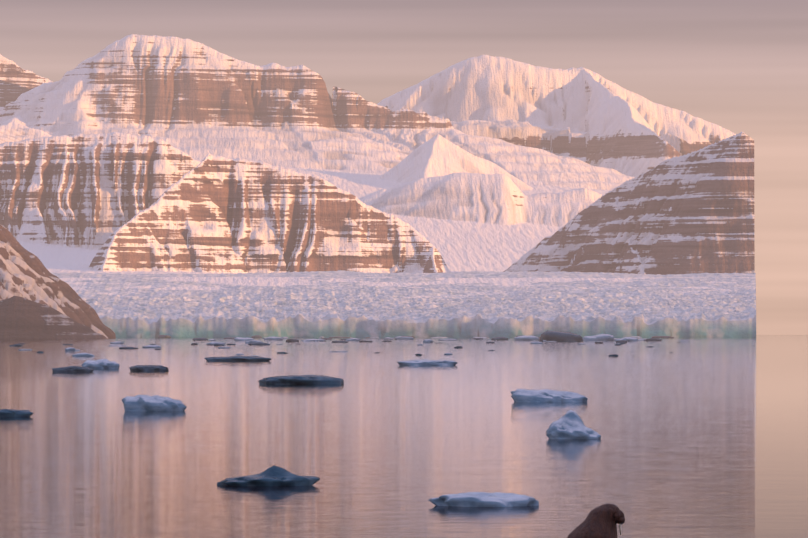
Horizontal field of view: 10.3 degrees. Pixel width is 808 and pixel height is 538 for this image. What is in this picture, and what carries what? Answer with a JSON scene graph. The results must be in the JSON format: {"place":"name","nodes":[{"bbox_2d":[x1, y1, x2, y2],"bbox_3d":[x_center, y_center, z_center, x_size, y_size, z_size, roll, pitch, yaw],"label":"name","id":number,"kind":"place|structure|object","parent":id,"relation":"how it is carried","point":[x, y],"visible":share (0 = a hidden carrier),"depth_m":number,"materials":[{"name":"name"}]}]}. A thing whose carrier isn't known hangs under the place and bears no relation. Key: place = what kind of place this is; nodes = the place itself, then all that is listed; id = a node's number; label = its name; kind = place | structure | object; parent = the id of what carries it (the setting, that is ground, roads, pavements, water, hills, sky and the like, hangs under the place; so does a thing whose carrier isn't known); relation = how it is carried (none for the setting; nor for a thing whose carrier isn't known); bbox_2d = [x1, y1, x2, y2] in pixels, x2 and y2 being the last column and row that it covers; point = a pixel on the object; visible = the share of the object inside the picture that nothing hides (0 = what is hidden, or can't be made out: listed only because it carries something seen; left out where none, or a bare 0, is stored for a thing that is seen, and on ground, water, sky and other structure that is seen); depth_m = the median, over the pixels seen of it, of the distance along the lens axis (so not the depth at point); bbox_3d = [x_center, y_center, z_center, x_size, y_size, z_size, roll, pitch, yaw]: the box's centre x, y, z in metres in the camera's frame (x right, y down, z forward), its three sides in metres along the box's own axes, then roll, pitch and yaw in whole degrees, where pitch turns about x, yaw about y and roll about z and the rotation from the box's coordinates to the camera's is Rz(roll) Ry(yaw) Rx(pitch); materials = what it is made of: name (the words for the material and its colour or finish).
{"place":"outdoors","nodes":[
{"label":"outdoors","id":0,"kind":"place"},
{"bbox_2d":[0,34,754,338],"bbox_3d":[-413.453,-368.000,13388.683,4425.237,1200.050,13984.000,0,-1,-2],"label":"mountains","id":1,"kind":"structure","parent":0,"point":[140,154],"depth_m":13295.96,"materials":[{"name":"white snow"}]},
{"bbox_2d":[51,270,755,337],"bbox_3d":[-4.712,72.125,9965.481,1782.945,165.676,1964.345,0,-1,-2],"label":"glacier front","id":2,"kind":"object","parent":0,"point":[639,308],"visible":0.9,"depth_m":9335.80,"materials":[{"name":"white ice"}]},
{"bbox_2d":[0,335,807,537],"bbox_3d":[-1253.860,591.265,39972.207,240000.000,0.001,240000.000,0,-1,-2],"label":"sea water","id":3,"kind":"structure","parent":0,"point":[704,437],"depth_m":260.38,"materials":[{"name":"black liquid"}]},
{"bbox_2d":[0,409,32,416],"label":"ice floe","id":4,"kind":"object","parent":3,"relation":"on","point":[13,413],"visible":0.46,"depth_m":331.74,"materials":[{"name":"ice"}]},
{"bbox_2d":[65,347,75,350],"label":"bergy bit","id":5,"kind":"object","parent":3,"relation":"on","point":[70,349],"visible":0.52,"depth_m":1671.53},
{"bbox_2d":[51,366,93,371],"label":"ice floe","id":6,"kind":"object","parent":3,"relation":"on","point":[73,369],"visible":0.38,"depth_m":728.67,"materials":[{"name":"grey ice"}]},
{"bbox_2d":[72,353,93,355],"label":"ice floe","id":7,"kind":"object","parent":3,"relation":"on","point":[83,354],"visible":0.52,"depth_m":1259.68,"materials":[{"name":"white ice"}]},
{"bbox_2d":[81,359,119,368],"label":"ice floe","id":8,"kind":"object","parent":3,"relation":"on","point":[100,364],"visible":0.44,"depth_m":799.79,"materials":[{"name":"white ice"}]},
{"bbox_2d":[119,347,137,348],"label":"ice floe","id":9,"kind":"object","parent":3,"relation":"on","point":[128,348],"visible":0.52,"depth_m":1944.85,"materials":[{"name":"grey ice"}]},
{"bbox_2d":[129,365,168,370],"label":"ice floe","id":10,"kind":"object","parent":3,"relation":"on","point":[148,368],"visible":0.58,"depth_m":751.11,"materials":[{"name":"grey ice"}]},
{"bbox_2d":[143,345,160,347],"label":"ice floe","id":11,"kind":"object","parent":3,"relation":"on","point":[152,346],"visible":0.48,"depth_m":2101.15,"materials":[{"name":"white ice"}]},
{"bbox_2d":[122,395,186,410],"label":"ice floe","id":12,"kind":"object","parent":3,"relation":"on","point":[146,403],"visible":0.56,"depth_m":356.95,"materials":[{"name":"white ice"}]},
{"bbox_2d":[158,335,170,337],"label":"ice floe","id":13,"kind":"object","parent":3,"relation":"on","point":[163,336],"visible":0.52,"depth_m":8296.08,"materials":[{"name":"white ice"}]},
{"bbox_2d":[192,338,207,339],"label":"ice floe","id":14,"kind":"object","parent":3,"relation":"on","point":[199,339],"visible":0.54,"depth_m":4787.80,"materials":[{"name":"white ice"}]},
{"bbox_2d":[207,342,225,344],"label":"ice floe","id":15,"kind":"object","parent":3,"relation":"on","point":[216,343],"visible":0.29,"depth_m":2739.96,"materials":[{"name":"white ice"}]},
{"bbox_2d":[204,356,270,360],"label":"ice floe","id":16,"kind":"object","parent":3,"relation":"on","point":[244,358],"visible":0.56,"depth_m":1033.64,"materials":[{"name":"ice"}]},
{"bbox_2d":[234,337,254,340],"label":"ice floe","id":17,"kind":"object","parent":3,"relation":"on","point":[242,339],"visible":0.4,"depth_m":4488.72,"materials":[{"name":"white ice"}]},
{"bbox_2d":[245,340,262,342],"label":"bergy bit","id":18,"kind":"object","parent":3,"relation":"on","point":[254,341],"visible":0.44,"depth_m":3133.57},
{"bbox_2d":[248,342,269,344],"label":"ice floe","id":19,"kind":"object","parent":3,"relation":"on","point":[259,343],"visible":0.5,"depth_m":2666.63,"materials":[{"name":"grey ice"}]},
{"bbox_2d":[217,465,319,485],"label":"ice floe","id":20,"kind":"object","parent":3,"relation":"on","point":[273,475],"visible":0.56,"depth_m":180.70,"materials":[{"name":"ice"}]},
{"bbox_2d":[264,336,282,339],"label":"ice floe","id":21,"kind":"object","parent":3,"relation":"on","point":[274,338],"visible":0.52,"depth_m":5088.37,"materials":[{"name":"white ice"}]},
{"bbox_2d":[286,339,298,341],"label":"ice floe","id":22,"kind":"object","parent":3,"relation":"on","point":[291,340],"visible":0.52,"depth_m":3866.15,"materials":[{"name":"ice"}]},
{"bbox_2d":[258,375,343,383],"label":"ice floe","id":23,"kind":"object","parent":3,"relation":"on","point":[305,379],"visible":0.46,"depth_m":549.54,"materials":[{"name":"ice"}]},
{"bbox_2d":[300,339,325,340],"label":"ice floe","id":24,"kind":"object","parent":3,"relation":"on","point":[311,340],"visible":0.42,"depth_m":4190.66,"materials":[{"name":"white ice"}]},
{"bbox_2d":[346,338,360,340],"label":"bergy bit","id":25,"kind":"object","parent":3,"relation":"on","point":[353,339],"visible":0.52,"depth_m":4407.62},
{"bbox_2d":[394,336,413,339],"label":"ice floe","id":26,"kind":"object","parent":3,"relation":"on","point":[403,338],"visible":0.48,"depth_m":5596.59,"materials":[{"name":"white ice"}]},
{"bbox_2d":[397,359,456,365],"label":"ice floe","id":27,"kind":"object","parent":3,"relation":"on","point":[421,362],"visible":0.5,"depth_m":886.71,"materials":[{"name":"white ice"}]},
{"bbox_2d":[423,339,432,342],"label":"bergy bit","id":28,"kind":"object","parent":3,"relation":"on","point":[427,341],"visible":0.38,"depth_m":3405.03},
{"bbox_2d":[429,492,538,506],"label":"ice floe","id":29,"kind":"object","parent":3,"relation":"on","point":[482,499],"visible":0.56,"depth_m":158.88,"materials":[{"name":"white ice"}]},
{"bbox_2d":[491,337,507,339],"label":"ice floe","id":30,"kind":"object","parent":3,"relation":"on","point":[500,338],"visible":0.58,"depth_m":5098.21,"materials":[{"name":"white ice"}]},
{"bbox_2d":[514,336,539,339],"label":"ice floe","id":31,"kind":"object","parent":3,"relation":"on","point":[526,338],"visible":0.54,"depth_m":4795.86,"materials":[{"name":"white ice"}]},
{"bbox_2d":[511,389,587,401],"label":"ice floe","id":32,"kind":"object","parent":3,"relation":"on","point":[528,395],"visible":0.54,"depth_m":405.13,"materials":[{"name":"white ice"}]},
{"bbox_2d":[539,330,582,340],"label":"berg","id":33,"kind":"object","parent":3,"relation":"on","point":[547,335],"visible":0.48,"depth_m":4192.09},
{"bbox_2d":[546,410,600,438],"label":"iceberg","id":34,"kind":"object","parent":3,"relation":"on","point":[569,424],"visible":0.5,"depth_m":261.98,"materials":[{"name":"white ice"}]},
{"bbox_2d":[582,334,613,340],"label":"berg","id":35,"kind":"object","parent":3,"relation":"on","point":[603,337],"visible":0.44,"depth_m":4498.50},
{"bbox_2d":[613,337,637,340],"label":"berg","id":36,"kind":"object","parent":3,"relation":"on","point":[627,339],"visible":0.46,"depth_m":4200.47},
{"bbox_2d":[644,338,661,340],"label":"ice floe","id":37,"kind":"object","parent":3,"relation":"on","point":[653,339],"visible":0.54,"depth_m":4471.99,"materials":[{"name":"ice"}]},
{"bbox_2d":[651,336,671,337],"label":"ice floe","id":38,"kind":"object","parent":3,"relation":"on","point":[660,336],"visible":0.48,"depth_m":8219.75,"materials":[{"name":"white ice"}]},
{"bbox_2d":[0,0,807,334],"label":"sky","id":39,"kind":"structure","parent":0,"point":[737,66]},
{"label":"ice floe","id":40,"kind":"object","parent":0,"visible":0},
{"bbox_2d":[567,503,624,537],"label":"walrus","id":41,"kind":"object","parent":40,"relation":"on","point":[602,521],"visible":1,"depth_m":108.40,"materials":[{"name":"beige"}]}
]}

